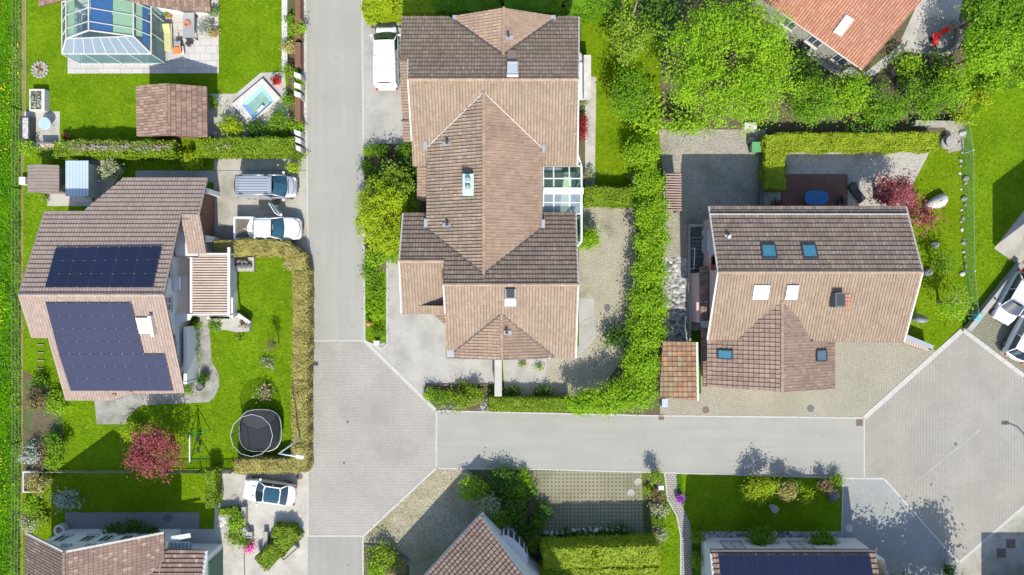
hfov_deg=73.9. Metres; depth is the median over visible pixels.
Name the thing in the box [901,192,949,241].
tree
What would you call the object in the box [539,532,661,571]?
hedge
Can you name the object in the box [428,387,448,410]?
shrub
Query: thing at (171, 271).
window
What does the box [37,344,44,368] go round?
stepping stones
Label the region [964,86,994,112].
shrub
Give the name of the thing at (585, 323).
manhole cover
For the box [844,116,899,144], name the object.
tree
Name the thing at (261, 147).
hedge
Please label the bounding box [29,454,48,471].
shrub
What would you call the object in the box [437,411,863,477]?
road
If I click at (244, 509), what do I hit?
planter
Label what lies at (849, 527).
manhole cover
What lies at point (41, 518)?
shrub
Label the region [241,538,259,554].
flower patch
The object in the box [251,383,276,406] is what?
grass clump
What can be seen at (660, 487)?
mailbox
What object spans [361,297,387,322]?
shrub
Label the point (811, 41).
window
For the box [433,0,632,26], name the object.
hedge
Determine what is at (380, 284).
lawn grass
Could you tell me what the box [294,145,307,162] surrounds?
shrub
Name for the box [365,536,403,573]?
shrub
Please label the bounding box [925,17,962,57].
curved wall
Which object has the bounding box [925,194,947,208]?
boulder
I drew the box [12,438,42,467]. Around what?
shrub
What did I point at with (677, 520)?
kerb
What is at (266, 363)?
shrub
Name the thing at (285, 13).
garden wall
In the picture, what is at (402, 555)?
kerb
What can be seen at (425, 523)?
gravel court
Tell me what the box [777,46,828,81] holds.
tree
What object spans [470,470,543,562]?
garden bed
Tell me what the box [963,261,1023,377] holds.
parking
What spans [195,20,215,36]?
shrub
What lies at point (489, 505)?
shrub
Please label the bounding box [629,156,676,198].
hedge shrub
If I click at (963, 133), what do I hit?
edging stone
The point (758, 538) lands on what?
shrub
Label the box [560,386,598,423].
hedge shrub
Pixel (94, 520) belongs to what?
patio
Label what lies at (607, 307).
manhole cover
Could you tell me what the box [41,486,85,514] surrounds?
shrub
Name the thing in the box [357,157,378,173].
shrub
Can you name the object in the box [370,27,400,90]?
delivery van
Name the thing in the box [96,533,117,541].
window
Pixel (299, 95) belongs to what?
wall block
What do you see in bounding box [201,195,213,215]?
garage door
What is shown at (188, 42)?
garden stool
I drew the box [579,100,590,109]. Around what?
shrub
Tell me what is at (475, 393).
shrub
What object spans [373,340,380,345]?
utility box
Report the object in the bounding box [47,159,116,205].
patio
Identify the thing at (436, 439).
kerb
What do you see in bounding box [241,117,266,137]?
shrub
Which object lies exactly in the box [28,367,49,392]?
shrub
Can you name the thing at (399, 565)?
shrub
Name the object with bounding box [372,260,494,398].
driveway
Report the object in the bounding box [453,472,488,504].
shrub
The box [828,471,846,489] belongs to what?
shrub
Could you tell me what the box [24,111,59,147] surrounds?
patio
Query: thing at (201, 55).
terrace
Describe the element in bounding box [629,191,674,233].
hedge shrub
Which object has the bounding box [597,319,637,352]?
shrub
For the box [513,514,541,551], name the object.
shrub
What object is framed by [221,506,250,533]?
shrub
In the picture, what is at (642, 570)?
hedge
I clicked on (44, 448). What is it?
shrub
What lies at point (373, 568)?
shrub
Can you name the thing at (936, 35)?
garden table
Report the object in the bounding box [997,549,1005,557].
road drain
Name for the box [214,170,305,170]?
kerb
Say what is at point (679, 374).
carport
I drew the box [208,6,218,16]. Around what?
plant pot
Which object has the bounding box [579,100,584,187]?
garden bed
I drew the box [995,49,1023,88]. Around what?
tree
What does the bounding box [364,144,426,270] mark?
garden bed
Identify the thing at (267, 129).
shrub
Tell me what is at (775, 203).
shrub
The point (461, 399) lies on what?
shrub
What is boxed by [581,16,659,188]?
lawn
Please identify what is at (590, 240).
ball maple
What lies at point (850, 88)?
tree
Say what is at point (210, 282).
pergola
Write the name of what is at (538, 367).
shrub
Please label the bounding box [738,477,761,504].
shrub
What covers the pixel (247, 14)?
lawn
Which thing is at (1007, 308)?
hatchback
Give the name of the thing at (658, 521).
shrub
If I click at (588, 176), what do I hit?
shrub
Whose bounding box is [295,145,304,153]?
wall block
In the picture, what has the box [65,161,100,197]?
shed
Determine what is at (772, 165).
hedge
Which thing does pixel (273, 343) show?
sapling
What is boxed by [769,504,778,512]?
rock
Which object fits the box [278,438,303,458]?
street lamp
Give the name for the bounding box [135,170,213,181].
paving strip
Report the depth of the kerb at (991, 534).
53.96 m
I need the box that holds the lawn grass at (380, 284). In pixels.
[22,0,1023,574]
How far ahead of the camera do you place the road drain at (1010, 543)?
53.96 m
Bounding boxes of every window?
[50,533,73,541]
[59,543,71,548]
[77,533,99,541]
[84,543,96,546]
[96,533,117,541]
[118,533,137,539]
[165,295,172,311]
[169,263,172,279]
[500,524,528,563]
[702,230,708,251]
[711,234,714,264]
[719,540,746,548]
[780,17,796,31]
[787,540,815,548]
[803,35,822,49]
[828,53,848,67]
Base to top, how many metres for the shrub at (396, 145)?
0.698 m
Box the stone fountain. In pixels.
[940,135,956,148]
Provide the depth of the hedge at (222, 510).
53.40 m
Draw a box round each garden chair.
[173,45,184,55]
[174,36,182,46]
[837,195,845,205]
[930,38,939,46]
[938,26,949,34]
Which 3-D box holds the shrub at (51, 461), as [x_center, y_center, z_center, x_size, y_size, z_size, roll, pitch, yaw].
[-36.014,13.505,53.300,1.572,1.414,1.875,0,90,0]
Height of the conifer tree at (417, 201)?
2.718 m
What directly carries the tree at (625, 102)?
on the lawn at (618, 172)
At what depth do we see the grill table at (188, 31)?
53.25 m
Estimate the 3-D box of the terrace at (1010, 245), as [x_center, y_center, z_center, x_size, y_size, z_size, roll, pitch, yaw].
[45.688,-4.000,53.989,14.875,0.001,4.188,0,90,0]
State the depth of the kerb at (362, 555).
53.96 m
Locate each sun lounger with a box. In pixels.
[162,23,172,50]
[846,182,865,203]
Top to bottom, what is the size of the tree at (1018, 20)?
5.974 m
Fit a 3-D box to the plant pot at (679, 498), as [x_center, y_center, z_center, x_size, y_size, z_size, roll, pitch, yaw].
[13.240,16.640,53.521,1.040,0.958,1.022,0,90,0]
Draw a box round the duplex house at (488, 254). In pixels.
[398,7,590,359]
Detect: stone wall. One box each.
[758,152,763,205]
[910,120,962,127]
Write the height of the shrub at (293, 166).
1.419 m
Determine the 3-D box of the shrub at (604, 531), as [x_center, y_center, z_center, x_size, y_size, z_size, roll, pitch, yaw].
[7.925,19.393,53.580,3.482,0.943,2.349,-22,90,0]
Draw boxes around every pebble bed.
[662,257,687,341]
[701,531,840,537]
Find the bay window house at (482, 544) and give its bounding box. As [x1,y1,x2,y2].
[424,512,539,574]
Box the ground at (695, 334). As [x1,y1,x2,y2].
[23,0,1023,574]
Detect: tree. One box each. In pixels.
[120,420,185,483]
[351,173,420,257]
[373,155,419,205]
[404,183,423,210]
[601,0,662,69]
[603,60,660,127]
[629,0,686,51]
[629,86,672,145]
[643,0,810,140]
[651,97,719,148]
[774,66,845,136]
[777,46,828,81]
[820,64,876,126]
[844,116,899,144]
[856,81,912,129]
[867,168,924,210]
[884,41,934,85]
[895,71,959,126]
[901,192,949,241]
[904,47,964,88]
[926,60,975,118]
[934,279,976,321]
[946,19,1023,81]
[946,100,981,130]
[953,0,1023,33]
[978,0,1023,53]
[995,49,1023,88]
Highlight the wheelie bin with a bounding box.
[748,142,760,152]
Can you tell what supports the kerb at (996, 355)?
on the ground at (695, 334)
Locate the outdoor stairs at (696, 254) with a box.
[687,224,703,340]
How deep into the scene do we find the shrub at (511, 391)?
53.49 m
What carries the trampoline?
on the lawn at (183, 409)
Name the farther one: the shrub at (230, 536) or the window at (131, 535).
the shrub at (230, 536)
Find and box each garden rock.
[826,489,839,501]
[891,69,897,75]
[923,268,933,275]
[930,242,939,247]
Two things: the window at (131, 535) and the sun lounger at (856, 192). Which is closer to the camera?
the window at (131, 535)
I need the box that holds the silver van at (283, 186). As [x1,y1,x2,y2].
[234,171,298,200]
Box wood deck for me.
[781,174,847,205]
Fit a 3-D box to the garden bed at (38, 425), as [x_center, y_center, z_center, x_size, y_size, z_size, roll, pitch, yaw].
[-37.125,10.594,53.990,3.250,0.001,8.125,0,90,0]
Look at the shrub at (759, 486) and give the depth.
52.15 m
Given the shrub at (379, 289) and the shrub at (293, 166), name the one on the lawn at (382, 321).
the shrub at (379, 289)
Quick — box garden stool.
[185,39,193,46]
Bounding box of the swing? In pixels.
[189,430,209,461]
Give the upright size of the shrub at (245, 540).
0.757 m
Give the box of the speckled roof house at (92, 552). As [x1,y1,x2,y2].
[24,529,222,574]
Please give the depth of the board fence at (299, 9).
52.98 m
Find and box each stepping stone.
[216,521,224,527]
[220,516,227,523]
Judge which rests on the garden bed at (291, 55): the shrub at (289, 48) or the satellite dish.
the shrub at (289, 48)
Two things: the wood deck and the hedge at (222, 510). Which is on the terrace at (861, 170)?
the wood deck
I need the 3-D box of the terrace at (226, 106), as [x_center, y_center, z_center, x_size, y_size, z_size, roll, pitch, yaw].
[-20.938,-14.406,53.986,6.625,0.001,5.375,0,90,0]
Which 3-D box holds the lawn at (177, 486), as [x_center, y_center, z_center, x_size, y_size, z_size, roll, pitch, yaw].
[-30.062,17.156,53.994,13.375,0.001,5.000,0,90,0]
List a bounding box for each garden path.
[94,317,218,423]
[585,77,595,185]
[665,474,691,574]
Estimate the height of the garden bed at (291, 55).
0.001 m
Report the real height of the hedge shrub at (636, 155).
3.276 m
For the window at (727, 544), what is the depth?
52.45 m
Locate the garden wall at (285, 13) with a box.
[282,0,288,71]
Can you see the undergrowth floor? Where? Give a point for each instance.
(885, 75)
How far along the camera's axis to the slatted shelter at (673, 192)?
52.07 m
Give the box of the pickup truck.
[233,203,302,241]
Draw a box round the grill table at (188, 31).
[183,13,197,40]
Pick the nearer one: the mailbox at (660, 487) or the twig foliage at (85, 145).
the twig foliage at (85, 145)
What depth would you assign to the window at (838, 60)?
52.68 m
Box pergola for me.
[190,247,238,315]
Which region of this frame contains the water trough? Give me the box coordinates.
[20,116,35,141]
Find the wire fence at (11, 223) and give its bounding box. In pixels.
[10,0,21,574]
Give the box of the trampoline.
[230,409,281,456]
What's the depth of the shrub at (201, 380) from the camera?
53.39 m
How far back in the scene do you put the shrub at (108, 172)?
52.92 m
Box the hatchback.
[990,269,1023,324]
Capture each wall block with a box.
[294,72,304,82]
[294,82,304,92]
[294,91,304,101]
[294,129,304,139]
[294,136,304,146]
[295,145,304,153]
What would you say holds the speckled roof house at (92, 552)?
on the ground at (695, 334)
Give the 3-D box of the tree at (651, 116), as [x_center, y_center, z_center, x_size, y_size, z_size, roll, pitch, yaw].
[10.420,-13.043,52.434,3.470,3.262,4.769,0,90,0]
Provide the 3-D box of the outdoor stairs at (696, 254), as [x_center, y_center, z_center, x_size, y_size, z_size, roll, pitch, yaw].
[14.490,-0.369,53.235,1.220,1.530,9.175,0,90,0]
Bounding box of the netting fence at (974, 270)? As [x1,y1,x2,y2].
[963,121,979,315]
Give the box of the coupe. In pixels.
[243,476,296,505]
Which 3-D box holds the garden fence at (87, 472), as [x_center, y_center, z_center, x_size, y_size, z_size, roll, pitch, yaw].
[-33.312,14.500,53.620,6.965,0.760,0.090,0,90,0]
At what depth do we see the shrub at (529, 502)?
53.28 m
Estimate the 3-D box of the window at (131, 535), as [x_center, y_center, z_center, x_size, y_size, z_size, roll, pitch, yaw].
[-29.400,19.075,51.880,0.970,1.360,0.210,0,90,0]
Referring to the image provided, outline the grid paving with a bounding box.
[527,470,643,536]
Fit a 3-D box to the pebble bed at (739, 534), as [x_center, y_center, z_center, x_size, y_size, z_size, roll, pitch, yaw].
[20.688,19.875,53.989,11.375,0.001,1.062,0,90,0]
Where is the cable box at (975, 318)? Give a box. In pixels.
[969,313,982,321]
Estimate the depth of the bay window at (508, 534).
51.60 m
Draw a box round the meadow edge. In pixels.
[19,0,25,574]
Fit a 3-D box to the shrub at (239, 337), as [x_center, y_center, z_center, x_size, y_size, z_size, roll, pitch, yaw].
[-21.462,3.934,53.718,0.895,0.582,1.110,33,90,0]
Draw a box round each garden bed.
[24,370,63,471]
[288,0,294,138]
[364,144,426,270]
[364,548,409,574]
[427,386,489,410]
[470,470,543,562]
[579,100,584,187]
[644,475,662,542]
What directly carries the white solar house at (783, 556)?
on the ground at (695, 334)
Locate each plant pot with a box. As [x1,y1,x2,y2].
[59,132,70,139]
[162,11,172,17]
[195,383,204,390]
[205,25,220,40]
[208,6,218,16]
[270,75,280,85]
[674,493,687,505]
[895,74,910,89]
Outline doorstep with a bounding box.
[72,196,93,201]
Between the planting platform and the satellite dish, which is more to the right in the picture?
the satellite dish
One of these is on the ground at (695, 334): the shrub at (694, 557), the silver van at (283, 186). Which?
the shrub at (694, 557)
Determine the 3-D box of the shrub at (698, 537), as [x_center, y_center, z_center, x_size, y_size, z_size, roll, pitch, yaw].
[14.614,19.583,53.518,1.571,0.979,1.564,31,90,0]
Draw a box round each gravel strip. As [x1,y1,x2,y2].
[301,0,306,160]
[946,126,963,152]
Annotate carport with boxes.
[655,341,698,400]
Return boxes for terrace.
[68,0,218,73]
[208,72,289,138]
[764,152,928,207]
[783,0,961,74]
[994,211,1023,262]
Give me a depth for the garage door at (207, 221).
52.92 m
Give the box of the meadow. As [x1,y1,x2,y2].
[0,0,18,574]
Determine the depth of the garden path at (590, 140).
53.98 m
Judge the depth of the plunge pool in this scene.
53.69 m
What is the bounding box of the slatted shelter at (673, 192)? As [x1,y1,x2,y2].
[661,173,681,212]
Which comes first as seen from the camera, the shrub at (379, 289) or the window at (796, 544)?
the window at (796, 544)
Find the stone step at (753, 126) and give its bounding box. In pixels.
[743,123,756,129]
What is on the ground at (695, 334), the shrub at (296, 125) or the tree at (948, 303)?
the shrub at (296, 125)
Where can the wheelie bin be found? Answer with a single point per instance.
(754, 147)
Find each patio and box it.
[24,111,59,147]
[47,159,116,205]
[65,512,198,528]
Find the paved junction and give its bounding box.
[308,341,435,535]
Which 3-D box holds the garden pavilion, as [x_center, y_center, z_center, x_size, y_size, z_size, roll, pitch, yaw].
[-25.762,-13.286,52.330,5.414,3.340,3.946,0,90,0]
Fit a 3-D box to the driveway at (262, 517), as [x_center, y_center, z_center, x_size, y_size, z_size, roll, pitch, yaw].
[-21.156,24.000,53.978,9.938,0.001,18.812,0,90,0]
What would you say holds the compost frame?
on the lawn at (45, 537)
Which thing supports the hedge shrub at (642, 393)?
on the undergrowth floor
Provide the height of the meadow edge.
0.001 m
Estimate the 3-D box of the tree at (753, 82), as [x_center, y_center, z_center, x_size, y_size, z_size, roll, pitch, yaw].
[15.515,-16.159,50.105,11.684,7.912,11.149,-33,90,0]
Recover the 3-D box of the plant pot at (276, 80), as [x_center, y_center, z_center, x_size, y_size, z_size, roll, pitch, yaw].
[-18.545,-16.239,53.531,1.004,0.938,0.790,-26,90,0]
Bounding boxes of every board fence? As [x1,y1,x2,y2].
[295,0,303,42]
[295,42,303,69]
[295,96,303,123]
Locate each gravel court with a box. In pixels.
[364,468,482,574]
[504,206,635,395]
[659,130,765,329]
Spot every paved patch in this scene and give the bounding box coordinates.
[503,359,546,386]
[579,297,594,354]
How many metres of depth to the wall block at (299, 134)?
52.85 m
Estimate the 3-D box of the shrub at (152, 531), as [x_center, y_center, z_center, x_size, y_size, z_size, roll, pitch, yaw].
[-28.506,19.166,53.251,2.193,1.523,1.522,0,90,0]
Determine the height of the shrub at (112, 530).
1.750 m
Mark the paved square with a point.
(964, 499)
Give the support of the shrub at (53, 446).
on the lawn at (183, 409)
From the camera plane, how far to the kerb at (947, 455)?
53.96 m
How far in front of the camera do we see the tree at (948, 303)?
51.48 m
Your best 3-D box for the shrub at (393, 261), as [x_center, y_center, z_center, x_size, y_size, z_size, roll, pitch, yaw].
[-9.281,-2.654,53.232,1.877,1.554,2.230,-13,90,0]
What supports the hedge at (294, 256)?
on the lawn at (183, 409)
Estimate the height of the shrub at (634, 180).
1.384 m
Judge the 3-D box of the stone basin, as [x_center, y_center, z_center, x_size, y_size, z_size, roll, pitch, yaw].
[-35.605,19.103,53.750,0.900,0.500,0.891,0,90,0]
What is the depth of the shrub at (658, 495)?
53.32 m
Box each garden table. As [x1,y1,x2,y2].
[804,190,828,204]
[929,32,940,41]
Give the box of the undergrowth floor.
[590,0,964,414]
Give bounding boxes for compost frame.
[22,470,44,492]
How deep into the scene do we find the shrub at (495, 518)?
52.90 m
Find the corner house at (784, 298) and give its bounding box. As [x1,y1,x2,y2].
[691,206,923,392]
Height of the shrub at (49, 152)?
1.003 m
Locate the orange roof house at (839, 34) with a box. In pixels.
[749,0,921,72]
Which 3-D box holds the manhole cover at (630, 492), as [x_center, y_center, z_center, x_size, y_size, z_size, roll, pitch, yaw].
[9.438,16.281,53.980,0.600,0.039,0.600,0,90,0]
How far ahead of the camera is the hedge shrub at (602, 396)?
51.62 m
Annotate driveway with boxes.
[183,471,307,574]
[213,158,307,251]
[363,17,409,148]
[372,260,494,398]
[660,339,952,417]
[841,479,958,574]
[959,509,1023,574]
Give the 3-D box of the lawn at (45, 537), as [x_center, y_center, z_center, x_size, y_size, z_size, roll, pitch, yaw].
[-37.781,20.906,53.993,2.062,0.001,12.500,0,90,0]
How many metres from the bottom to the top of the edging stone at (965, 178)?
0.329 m
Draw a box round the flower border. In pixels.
[189,322,200,362]
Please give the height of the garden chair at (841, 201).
0.782 m
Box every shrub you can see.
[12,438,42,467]
[15,138,40,158]
[16,493,45,516]
[17,511,36,532]
[20,384,47,412]
[24,471,55,496]
[27,503,49,531]
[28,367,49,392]
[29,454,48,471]
[36,144,54,163]
[37,439,50,466]
[38,194,49,202]
[40,388,77,417]
[41,428,64,442]
[41,432,68,458]
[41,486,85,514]
[43,450,62,469]
[97,157,126,182]
[100,517,125,534]
[117,517,147,535]
[119,420,145,443]
[140,524,159,533]
[174,148,185,165]
[179,150,203,174]
[181,382,196,396]
[190,317,201,331]
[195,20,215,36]
[196,369,216,385]
[207,315,226,334]
[208,92,219,112]
[213,111,247,136]
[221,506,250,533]
[223,528,245,550]
[234,333,243,343]
[234,535,253,554]
[235,318,250,327]
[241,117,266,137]
[258,356,276,369]
[259,121,278,135]
[266,106,292,132]
[278,60,299,78]
[279,36,295,53]
[279,92,294,109]
[282,11,294,27]
[282,260,290,270]
[284,16,308,39]
[284,159,301,175]
[285,118,306,135]
[292,78,307,93]
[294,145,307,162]
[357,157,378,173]
[357,262,381,284]
[361,242,395,276]
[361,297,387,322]
[362,144,374,158]
[362,168,381,186]
[363,269,388,301]
[363,557,388,574]
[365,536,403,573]
[369,319,388,340]
[371,140,389,158]
[382,244,398,265]
[383,145,399,164]
[388,556,406,574]
[393,138,403,150]
[394,142,411,161]
[394,153,416,184]
[421,385,438,401]
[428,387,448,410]
[438,400,460,414]
[440,385,458,404]
[450,388,474,411]
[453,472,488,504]
[454,377,469,395]
[462,384,489,405]
[473,490,502,519]
[477,397,488,412]
[481,458,524,506]
[484,502,514,528]
[498,494,532,531]
[502,384,523,395]
[504,474,539,506]
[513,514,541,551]
[516,465,538,485]
[518,360,526,366]
[522,494,538,518]
[523,533,540,554]
[528,513,552,530]
[529,498,554,526]
[530,383,556,396]
[532,363,545,371]
[552,524,589,537]
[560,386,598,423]
[576,377,629,419]
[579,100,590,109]
[579,111,590,143]
[583,165,595,185]
[587,519,633,535]
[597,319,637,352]
[607,367,659,416]
[617,132,665,174]
[617,342,665,388]
[620,311,672,355]
[621,278,673,329]
[626,246,677,290]
[627,174,644,185]
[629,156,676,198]
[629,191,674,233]
[630,218,674,266]
[642,483,655,498]
[647,468,664,484]
[647,500,670,518]
[648,488,665,502]
[649,512,667,530]
[653,525,672,543]
[687,550,702,572]
[689,527,710,545]
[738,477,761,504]
[741,471,781,500]
[741,523,782,547]
[751,491,775,507]
[768,197,784,205]
[775,479,798,502]
[790,480,804,492]
[796,484,817,505]
[804,528,842,545]
[815,475,836,494]
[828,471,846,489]
[939,561,963,574]
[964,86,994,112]
[977,75,1008,94]
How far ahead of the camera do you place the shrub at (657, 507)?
53.30 m
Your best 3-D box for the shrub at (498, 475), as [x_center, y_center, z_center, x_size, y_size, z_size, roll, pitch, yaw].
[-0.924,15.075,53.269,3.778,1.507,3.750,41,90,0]
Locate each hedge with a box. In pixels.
[52,138,181,161]
[194,135,299,159]
[203,464,223,508]
[213,237,315,473]
[218,505,240,515]
[233,454,292,474]
[254,522,304,570]
[271,521,298,538]
[360,0,439,26]
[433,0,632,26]
[488,394,569,412]
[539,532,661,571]
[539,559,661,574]
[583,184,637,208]
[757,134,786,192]
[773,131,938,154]
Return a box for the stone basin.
[53,523,68,534]
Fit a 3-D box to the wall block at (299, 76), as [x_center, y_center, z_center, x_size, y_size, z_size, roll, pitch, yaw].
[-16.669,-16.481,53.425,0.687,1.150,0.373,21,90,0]
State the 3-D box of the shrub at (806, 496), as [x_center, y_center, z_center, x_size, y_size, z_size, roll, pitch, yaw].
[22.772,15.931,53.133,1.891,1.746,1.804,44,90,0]
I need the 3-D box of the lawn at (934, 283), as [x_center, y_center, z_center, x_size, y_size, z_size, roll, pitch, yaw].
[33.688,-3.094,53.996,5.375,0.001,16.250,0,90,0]
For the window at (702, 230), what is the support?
in the corner house at (784, 298)
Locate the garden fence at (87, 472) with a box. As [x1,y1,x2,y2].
[42,470,135,472]
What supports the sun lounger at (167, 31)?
on the terrace at (201, 55)
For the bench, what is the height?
0.850 m
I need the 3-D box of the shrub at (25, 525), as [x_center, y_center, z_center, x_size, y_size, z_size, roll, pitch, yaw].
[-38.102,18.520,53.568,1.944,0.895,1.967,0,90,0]
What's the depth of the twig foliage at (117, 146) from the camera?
52.42 m
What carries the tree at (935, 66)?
on the undergrowth floor
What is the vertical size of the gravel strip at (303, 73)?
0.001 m
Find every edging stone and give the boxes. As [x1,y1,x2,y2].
[959,130,966,135]
[962,176,968,180]
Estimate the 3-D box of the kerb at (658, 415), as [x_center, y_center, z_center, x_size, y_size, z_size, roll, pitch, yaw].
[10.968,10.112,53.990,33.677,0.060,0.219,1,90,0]
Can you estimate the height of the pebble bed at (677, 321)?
0.001 m
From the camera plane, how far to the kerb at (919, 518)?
53.96 m
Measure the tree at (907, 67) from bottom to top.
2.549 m
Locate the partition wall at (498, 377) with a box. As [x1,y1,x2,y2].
[495,360,501,395]
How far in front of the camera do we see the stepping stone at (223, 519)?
53.94 m
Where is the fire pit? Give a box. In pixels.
[30,60,48,78]
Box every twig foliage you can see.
[59,140,106,152]
[93,141,136,151]
[122,140,175,152]
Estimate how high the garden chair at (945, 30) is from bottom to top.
0.850 m
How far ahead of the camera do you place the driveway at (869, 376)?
53.98 m
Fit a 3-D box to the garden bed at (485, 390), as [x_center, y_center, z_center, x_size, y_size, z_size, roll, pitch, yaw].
[-4.312,8.781,53.984,5.125,0.001,2.125,0,90,0]
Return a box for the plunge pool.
[232,78,280,124]
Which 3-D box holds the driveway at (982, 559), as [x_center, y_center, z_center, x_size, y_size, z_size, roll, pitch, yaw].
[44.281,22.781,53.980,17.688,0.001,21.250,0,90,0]
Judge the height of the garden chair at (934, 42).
0.850 m
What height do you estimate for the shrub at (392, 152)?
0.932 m
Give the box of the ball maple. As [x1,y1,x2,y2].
[577,222,603,251]
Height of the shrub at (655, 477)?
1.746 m
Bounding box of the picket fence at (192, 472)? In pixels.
[161,469,233,473]
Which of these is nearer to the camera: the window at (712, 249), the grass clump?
the window at (712, 249)
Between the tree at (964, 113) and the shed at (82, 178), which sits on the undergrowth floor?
the tree at (964, 113)
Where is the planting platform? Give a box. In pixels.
[210,313,251,331]
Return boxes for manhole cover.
[163,514,171,521]
[272,199,280,204]
[296,473,302,478]
[582,320,588,326]
[604,304,610,310]
[627,489,634,496]
[634,478,641,485]
[702,407,708,413]
[807,405,813,411]
[846,524,852,531]
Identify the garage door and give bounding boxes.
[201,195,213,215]
[201,214,213,235]
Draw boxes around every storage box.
[19,177,27,184]
[747,138,754,143]
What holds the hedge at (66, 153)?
on the lawn at (170, 165)
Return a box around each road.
[306,0,363,339]
[308,536,362,574]
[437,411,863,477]
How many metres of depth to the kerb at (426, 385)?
53.90 m
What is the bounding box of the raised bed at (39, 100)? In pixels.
[29,89,49,112]
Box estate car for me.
[1001,310,1023,363]
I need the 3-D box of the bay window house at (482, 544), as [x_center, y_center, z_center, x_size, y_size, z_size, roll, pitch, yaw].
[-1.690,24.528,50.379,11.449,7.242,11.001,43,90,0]
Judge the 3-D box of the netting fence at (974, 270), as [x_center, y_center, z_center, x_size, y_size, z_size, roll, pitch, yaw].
[35.874,-5.345,53.375,0.312,1.250,15.101,-2,90,0]
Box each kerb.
[25,0,25,93]
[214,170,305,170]
[305,0,308,252]
[307,471,308,535]
[308,535,361,536]
[314,340,363,340]
[361,0,364,340]
[362,467,436,536]
[362,536,363,574]
[364,340,436,410]
[364,544,409,560]
[366,267,387,348]
[423,384,489,395]
[436,411,436,467]
[438,410,862,418]
[438,468,829,477]
[585,104,585,185]
[664,472,680,574]
[841,477,958,562]
[841,479,843,537]
[863,329,962,418]
[864,419,864,476]
[915,429,980,481]
[959,505,1023,562]
[963,330,1023,376]
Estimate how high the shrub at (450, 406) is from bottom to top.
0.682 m
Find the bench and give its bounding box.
[37,143,53,149]
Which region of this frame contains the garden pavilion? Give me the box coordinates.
[136,83,213,139]
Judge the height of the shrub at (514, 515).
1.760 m
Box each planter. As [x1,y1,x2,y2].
[235,257,255,270]
[238,525,249,536]
[241,505,247,523]
[244,530,253,537]
[263,530,269,549]
[281,543,299,560]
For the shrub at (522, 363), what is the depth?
53.73 m
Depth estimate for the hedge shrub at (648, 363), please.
51.58 m
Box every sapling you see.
[260,334,279,354]
[922,245,964,276]
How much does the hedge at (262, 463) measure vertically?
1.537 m
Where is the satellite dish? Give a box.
[911,313,928,327]
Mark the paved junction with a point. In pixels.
(381, 444)
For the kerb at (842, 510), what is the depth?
53.94 m
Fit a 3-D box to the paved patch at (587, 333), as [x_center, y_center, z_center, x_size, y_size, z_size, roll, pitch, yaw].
[5.969,3.094,53.983,1.312,0.001,4.625,0,90,0]
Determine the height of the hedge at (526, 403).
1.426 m
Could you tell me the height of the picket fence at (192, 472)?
1.060 m
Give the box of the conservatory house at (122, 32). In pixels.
[38,0,211,64]
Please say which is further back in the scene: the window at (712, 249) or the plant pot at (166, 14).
the plant pot at (166, 14)
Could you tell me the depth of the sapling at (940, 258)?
52.16 m
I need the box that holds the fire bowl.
[183,20,189,26]
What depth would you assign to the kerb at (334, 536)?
53.97 m
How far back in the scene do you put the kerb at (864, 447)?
53.97 m
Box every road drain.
[659,414,663,419]
[856,419,862,425]
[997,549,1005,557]
[1006,539,1014,547]
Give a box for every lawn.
[23,472,48,574]
[24,140,213,196]
[24,197,292,471]
[26,0,287,139]
[49,472,214,534]
[365,271,385,342]
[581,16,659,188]
[642,473,679,574]
[682,473,840,542]
[907,146,969,349]
[965,85,1023,310]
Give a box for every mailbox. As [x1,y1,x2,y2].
[657,484,663,489]
[660,398,667,406]
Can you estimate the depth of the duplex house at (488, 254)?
47.99 m
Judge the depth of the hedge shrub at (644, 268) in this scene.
51.58 m
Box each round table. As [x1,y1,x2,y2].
[38,117,53,129]
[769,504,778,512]
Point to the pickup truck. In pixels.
(280, 227)
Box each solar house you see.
[18,177,236,400]
[701,538,886,574]
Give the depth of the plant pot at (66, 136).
53.45 m
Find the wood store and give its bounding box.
[900,335,933,350]
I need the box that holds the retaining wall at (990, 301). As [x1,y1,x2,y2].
[963,263,1023,331]
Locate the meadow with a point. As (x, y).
(16, 291)
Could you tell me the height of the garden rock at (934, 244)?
0.461 m
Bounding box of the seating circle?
[917,17,954,52]
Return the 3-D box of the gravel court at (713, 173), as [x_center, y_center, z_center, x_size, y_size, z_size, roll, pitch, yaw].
[15.875,-4.562,53.987,8.500,0.001,15.937,0,90,0]
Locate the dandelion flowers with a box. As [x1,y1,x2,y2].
[0,44,18,530]
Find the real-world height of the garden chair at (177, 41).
0.735 m
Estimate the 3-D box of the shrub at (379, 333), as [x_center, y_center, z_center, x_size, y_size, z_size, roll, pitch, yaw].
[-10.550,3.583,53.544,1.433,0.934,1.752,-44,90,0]
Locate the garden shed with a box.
[27,165,64,193]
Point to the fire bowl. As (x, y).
(186, 23)
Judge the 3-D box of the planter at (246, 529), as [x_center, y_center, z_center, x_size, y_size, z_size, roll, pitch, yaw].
[-21.157,19.209,53.725,0.700,0.550,0.450,-30,90,0]

